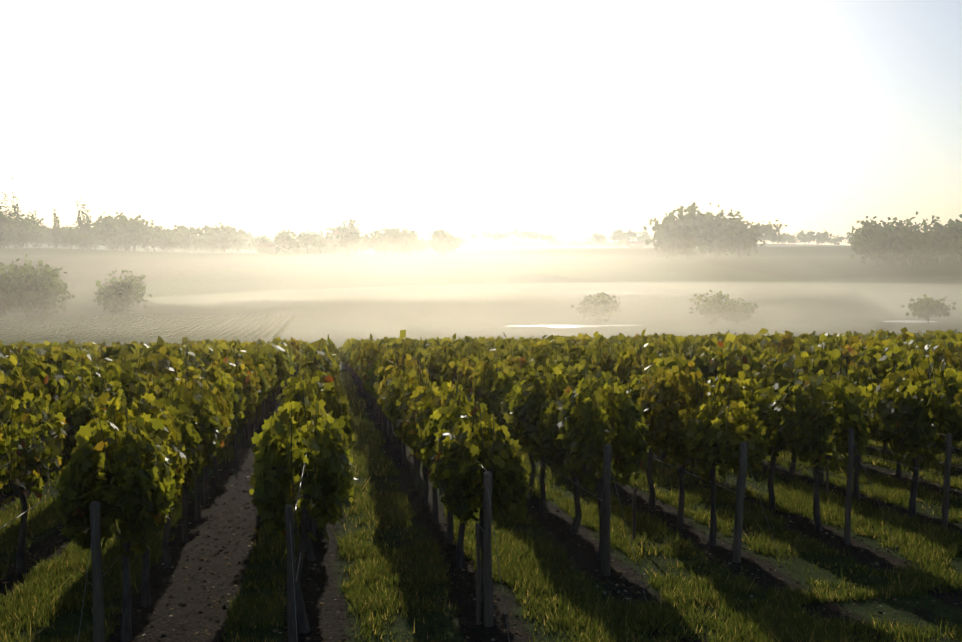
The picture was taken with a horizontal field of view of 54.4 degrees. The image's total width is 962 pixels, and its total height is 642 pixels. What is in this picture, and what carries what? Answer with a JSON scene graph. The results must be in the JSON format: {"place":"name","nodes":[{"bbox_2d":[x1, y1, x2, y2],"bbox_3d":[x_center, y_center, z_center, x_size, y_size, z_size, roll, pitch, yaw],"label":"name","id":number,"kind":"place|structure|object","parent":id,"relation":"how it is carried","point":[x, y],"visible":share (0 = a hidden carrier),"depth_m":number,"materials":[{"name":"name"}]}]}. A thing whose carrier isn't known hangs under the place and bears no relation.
{"place":"outdoors","nodes":[
{"label":"outdoors","id":0,"kind":"place"},
{"bbox_2d":[0,241,961,641],"bbox_3d":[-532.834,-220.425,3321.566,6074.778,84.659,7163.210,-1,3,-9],"label":"terrain","id":1,"kind":"structure","parent":0,"point":[194,621],"depth_m":11.62,"materials":[{"name":"beige soil"}]},
{"bbox_2d":[0,313,294,344],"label":"distant vineyard","id":2,"kind":"object","parent":1,"relation":"on","point":[52,339],"depth_m":243.32,"materials":[{"name":"green plant"}]},
{"bbox_2d":[258,243,278,252],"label":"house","id":3,"kind":"structure","parent":1,"relation":"on","point":[275,250],"depth_m":720.12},
{"bbox_2d":[289,246,299,253],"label":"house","id":4,"kind":"structure","parent":1,"relation":"on","point":[294,252],"depth_m":719.68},
{"bbox_2d":[300,239,332,253],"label":"tree","id":5,"kind":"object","parent":1,"relation":"on","point":[313,250],"depth_m":717.39,"materials":[{"name":"plant"}]},
{"bbox_2d":[332,229,339,253],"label":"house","id":6,"kind":"structure","parent":1,"relation":"on","point":[336,240],"depth_m":716.25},
{"bbox_2d":[0,350,961,557],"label":"vine leaves","id":7,"kind":"object","parent":1,"relation":"on","point":[152,465],"visible":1,"depth_m":8.78,"materials":[{"name":"green plant"}]},
{"bbox_2d":[0,370,961,641],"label":"grass","id":8,"kind":"structure","parent":1,"relation":"on","point":[910,538],"depth_m":8.67,"materials":[{"name":"green plant"}]},
{"bbox_2d":[0,327,961,445],"bbox_3d":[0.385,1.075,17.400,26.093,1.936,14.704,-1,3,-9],"label":"vine leaves","id":9,"kind":"object","parent":1,"relation":"on","point":[261,379],"visible":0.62,"depth_m":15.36,"materials":[{"name":"green plant"}]},
{"bbox_2d":[0,178,961,325],"bbox_3d":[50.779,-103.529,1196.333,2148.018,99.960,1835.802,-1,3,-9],"label":"trees","id":10,"kind":"object","parent":1,"relation":"on","point":[671,218],"visible":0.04,"depth_m":598.92,"materials":[{"name":"green plant"}]},
{"bbox_2d":[0,338,961,641],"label":"vine trunks","id":11,"kind":"object","parent":1,"relation":"on","point":[304,546],"visible":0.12,"depth_m":10.02,"materials":[{"name":"brown plant"}]},
{"bbox_2d":[4,329,959,368],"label":"vine leaves","id":12,"kind":"object","parent":1,"relation":"on","point":[342,356],"depth_m":44.04,"materials":[{"name":"green plant"}]},
{"bbox_2d":[18,373,951,641],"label":"posts","id":13,"kind":"object","parent":1,"relation":"on","point":[290,541],"visible":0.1,"depth_m":6.95,"materials":[{"name":"grey wood"}]},
{"bbox_2d":[0,406,961,641],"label":"wires","id":14,"kind":"object","parent":13,"relation":"attached to","point":[475,520],"visible":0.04,"depth_m":7.93,"materials":[{"name":"grey metal"}]},
{"bbox_2d":[628,241,643,247],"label":"house","id":15,"kind":"structure","parent":1,"relation":"on","point":[638,243],"depth_m":979.79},
{"bbox_2d":[0,376,961,641],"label":"stones","id":16,"kind":"object","parent":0,"point":[466,562],"visible":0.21,"depth_m":9.13,"materials":[{"name":"grey stone"}]},
{"bbox_2d":[527,325,637,327],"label":"pond","id":17,"kind":"structure","parent":0,"point":[559,326],"depth_m":263.86,"materials":[{"name":"grey liquid"}]},
{"bbox_2d":[883,320,937,322],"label":"pond","id":18,"kind":"structure","parent":0,"point":[915,321],"depth_m":300.15,"materials":[{"name":"grey liquid"}]}
]}

